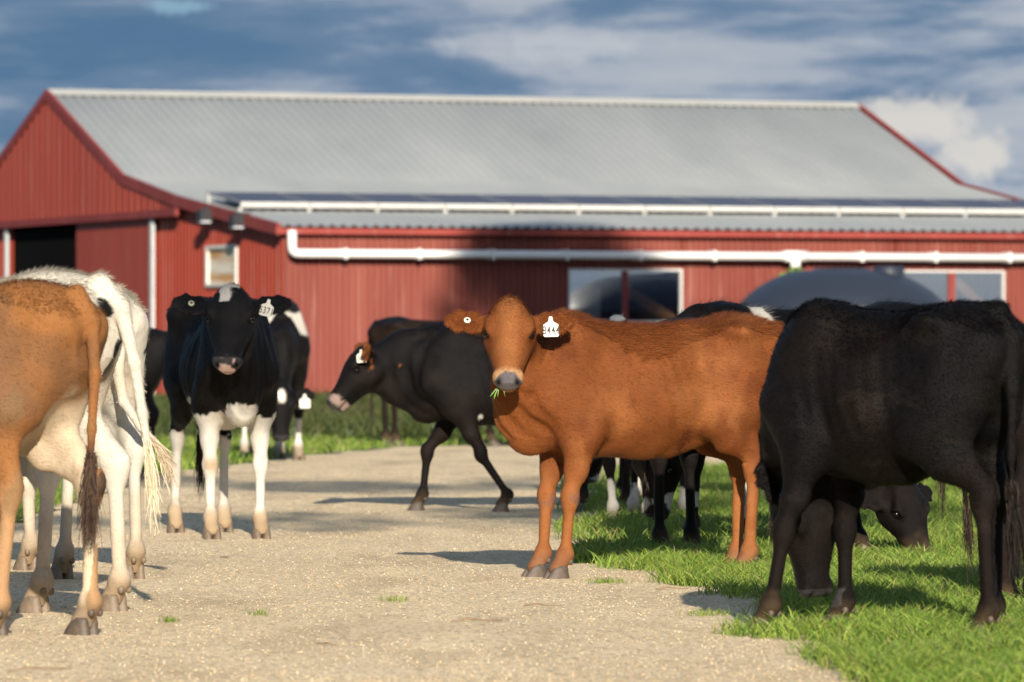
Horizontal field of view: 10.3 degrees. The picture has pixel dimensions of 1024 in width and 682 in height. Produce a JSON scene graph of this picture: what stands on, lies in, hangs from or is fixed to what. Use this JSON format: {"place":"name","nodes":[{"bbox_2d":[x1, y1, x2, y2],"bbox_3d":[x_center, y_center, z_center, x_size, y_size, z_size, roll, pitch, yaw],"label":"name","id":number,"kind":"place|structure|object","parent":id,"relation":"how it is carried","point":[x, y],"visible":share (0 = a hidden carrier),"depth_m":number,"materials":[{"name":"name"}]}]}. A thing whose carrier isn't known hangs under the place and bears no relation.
{"place":"outdoors","nodes":[
{"label":"outdoors","id":0,"kind":"place"},
{"bbox_2d":[141,388,504,439],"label":"rough grass","id":1,"kind":"structure","parent":0,"point":[321,417],"depth_m":62.14,"materials":[{"name":"green plant"}]},
{"bbox_2d":[0,445,885,681],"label":"road","id":2,"kind":"structure","parent":0,"point":[462,459],"depth_m":22.75,"materials":[{"name":"beige gravel"}]},
{"bbox_2d":[8,667,71,670],"bbox_3d":[-1.473,1.023,17.772,0.221,0.012,0.024,0,0,-29],"label":"twig","id":3,"kind":"object","parent":2,"relation":"on","point":[22,668],"visible":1,"depth_m":17.76,"materials":[{"name":"beige wood"}]},
{"bbox_2d":[0,277,109,634],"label":"cow","id":4,"kind":"object","parent":2,"relation":"on","point":[53,337],"visible":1,"depth_m":19.89},
{"bbox_2d":[0,265,161,613],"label":"cow","id":5,"kind":"object","parent":2,"relation":"on","point":[110,451],"visible":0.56,"depth_m":21.71},
{"bbox_2d":[13,281,179,578],"bbox_3d":[-2.203,0.374,25.349,0.633,1.343,2.068,0,0,-32],"label":"cow","id":6,"kind":"object","parent":2,"relation":"on","point":[119,416],"visible":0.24,"depth_m":24.76},
{"bbox_2d":[158,614,179,622],"bbox_3d":[-1.260,1.019,20.924,0.109,0.031,0.147,0,0,-32],"label":"weed tuft","id":7,"kind":"object","parent":2,"relation":"on","point":[169,620],"visible":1,"depth_m":20.92,"materials":[{"name":"green plant"}]},
{"bbox_2d":[162,280,292,539],"bbox_3d":[-1.606,0.366,30.237,0.653,1.364,1.932,0,0,-13],"label":"cow","id":8,"kind":"object","parent":2,"relation":"on","point":[221,372],"visible":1,"depth_m":29.86},
{"bbox_2d":[241,608,269,615],"bbox_3d":[-0.968,1.019,21.459,0.113,0.031,0.181,0,0,0],"label":"weed tuft","id":9,"kind":"object","parent":2,"relation":"on","point":[258,612],"visible":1,"depth_m":21.46,"materials":[{"name":"green plant"}]},
{"bbox_2d":[239,298,314,459],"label":"cow","id":10,"kind":"object","parent":2,"relation":"on","point":[292,345],"visible":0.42,"depth_m":49.63},
{"bbox_2d":[316,642,335,644],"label":"twig","id":11,"kind":"object","parent":2,"relation":"on","point":[326,643],"visible":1,"depth_m":19.28,"materials":[{"name":"brown wood"}]},
{"bbox_2d":[370,592,419,602],"bbox_3d":[-0.446,1.020,22.624,0.182,0.032,0.342,0,0,-21],"label":"weed tuft","id":12,"kind":"object","parent":2,"relation":"on","point":[393,600],"visible":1,"depth_m":22.64,"materials":[{"name":"green plant"}]},
{"bbox_2d":[367,316,501,446],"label":"cow","id":13,"kind":"object","parent":2,"relation":"on","point":[379,330],"visible":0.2,"depth_m":57.06},
{"bbox_2d":[452,618,499,621],"bbox_3d":[-0.127,1.025,20.937,0.201,0.012,0.024,0,0,-17],"label":"twig","id":14,"kind":"object","parent":2,"relation":"on","point":[473,619],"visible":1,"depth_m":20.93,"materials":[{"name":"brown wood"}]},
{"bbox_2d":[326,321,631,512],"bbox_3d":[-0.186,0.453,34.795,1.911,1.195,0.529,0,0,0],"label":"cow","id":15,"kind":"object","parent":2,"relation":"on","point":[438,374],"visible":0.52,"depth_m":34.68},
{"bbox_2d":[524,603,561,605],"bbox_3d":[0.120,1.026,22.124,0.151,0.012,0.024,0,0,12],"label":"twig","id":16,"kind":"object","parent":2,"relation":"on","point":[541,604],"visible":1,"depth_m":22.12,"materials":[{"name":"brown wood"}]},
{"bbox_2d":[572,576,633,584],"bbox_3d":[0.386,1.021,24.357,0.227,0.031,0.563,0,0,-21],"label":"weed tuft","id":17,"kind":"object","parent":2,"relation":"on","point":[606,581],"visible":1,"depth_m":24.27,"materials":[{"name":"green plant"}]},
{"bbox_2d":[443,294,783,578],"bbox_3d":[0.477,0.415,25.043,1.763,1.259,0.588,0,0,-33],"label":"cow","id":18,"kind":"object","parent":2,"relation":"on","point":[581,390],"visible":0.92,"depth_m":24.91},
{"bbox_2d":[491,388,504,397],"bbox_3d":[-0.063,0.228,24.471,0.067,0.054,0.004,0,0,0],"label":"grass wisp","id":19,"kind":"object","parent":18,"relation":"hanging from","point":[496,392],"depth_m":24.47,"materials":[{"name":"green plant"}]},
{"bbox_2d":[616,459,621,492],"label":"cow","id":20,"kind":"object","parent":2,"relation":"on","point":[619,484],"visible":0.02,"depth_m":36.92},
{"bbox_2d":[603,314,685,521],"bbox_3d":[0.726,0.441,32.499,0.556,1.217,1.690,0,0,12],"label":"cow","id":21,"kind":"object","parent":2,"relation":"on","point":[609,465],"visible":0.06,"depth_m":32.25},
{"bbox_2d":[656,587,688,588],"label":"twig","id":22,"kind":"object","parent":2,"relation":"on","point":[672,588],"visible":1,"depth_m":23.64,"materials":[{"name":"brown wood"}]},
{"bbox_2d":[676,607,746,616],"bbox_3d":[0.738,1.019,21.459,0.238,0.031,0.417,0,0,-14],"label":"weed tuft","id":23,"kind":"object","parent":2,"relation":"on","point":[709,612],"visible":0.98,"depth_m":21.43,"materials":[{"name":"green plant"}]},
{"bbox_2d":[15,431,957,522],"bbox_3d":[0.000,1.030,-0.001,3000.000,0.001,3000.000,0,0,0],"label":"ground","id":24,"kind":"structure","parent":0,"point":[325,452],"depth_m":53.96,"materials":[{"name":"green plant"}]},
{"bbox_2d":[140,328,172,479],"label":"cow","id":25,"kind":"object","parent":24,"relation":"on","point":[153,375],"visible":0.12,"depth_m":42.84},
{"bbox_2d":[0,89,1023,395],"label":"barn","id":26,"kind":"structure","parent":24,"relation":"on","point":[342,221],"depth_m":106.71,"materials":[{"name":"red paint"}]},
{"bbox_2d":[76,218,150,320],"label":"sliding door","id":27,"kind":"structure","parent":26,"relation":"in","point":[120,248],"depth_m":106.84,"materials":[{"name":"red paint"}]},
{"bbox_2d":[205,244,237,286],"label":"window","id":28,"kind":"structure","parent":26,"relation":"in","point":[221,261],"depth_m":101.25,"materials":[{"name":"glass"}]},
{"bbox_2d":[568,268,682,322],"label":"window","id":29,"kind":"structure","parent":26,"relation":"in","point":[636,294],"depth_m":101.70,"materials":[{"name":"glass"}]},
{"bbox_2d":[905,270,1004,302],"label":"window","id":30,"kind":"structure","parent":26,"relation":"in","point":[947,285],"depth_m":104.01,"materials":[{"name":"glass"}]},
{"bbox_2d":[588,457,764,497],"bbox_3d":[1.076,0.498,35.758,1.575,1.106,0.482,0,0,-35],"label":"cow","id":31,"kind":"object","parent":24,"relation":"on","point":[596,465],"visible":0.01,"depth_m":35.30},
{"bbox_2d":[550,460,1023,681],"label":"grass","id":32,"kind":"structure","parent":24,"relation":"on","point":[914,613],"depth_m":22.90,"materials":[{"name":"green plant"}]},
{"bbox_2d":[639,314,933,552],"bbox_3d":[1.300,0.456,27.214,1.730,1.181,0.578,0,0,42],"label":"cow","id":33,"kind":"object","parent":32,"relation":"on","point":[901,512],"visible":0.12,"depth_m":26.90},
{"bbox_2d":[632,294,947,534],"bbox_3d":[1.435,0.401,28.912,1.661,1.292,0.643,0,0,-2],"label":"cow","id":34,"kind":"object","parent":32,"relation":"on","point":[673,473],"visible":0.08,"depth_m":28.84},
{"bbox_2d":[744,296,1023,633],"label":"cow","id":35,"kind":"object","parent":32,"relation":"on","point":[855,400],"visible":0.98,"depth_m":19.84},
{"bbox_2d":[775,265,802,277],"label":"climbing shrub","id":36,"kind":"object","parent":24,"relation":"on","point":[792,268],"visible":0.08,"depth_m":100.79,"materials":[{"name":"green plant"}]},
{"bbox_2d":[740,266,942,309],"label":"water tank","id":37,"kind":"object","parent":24,"relation":"on","point":[790,290],"visible":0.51,"depth_m":95.86,"materials":[{"name":"grey plastic"}]},
{"bbox_2d":[960,399,1023,600],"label":"cow","id":38,"kind":"object","parent":24,"relation":"on","point":[967,526],"visible":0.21,"depth_m":21.70},
{"bbox_2d":[0,0,1023,198],"label":"sky","id":39,"kind":"structure","parent":0,"point":[947,76],"materials":[{"name":"blue"}]}
]}

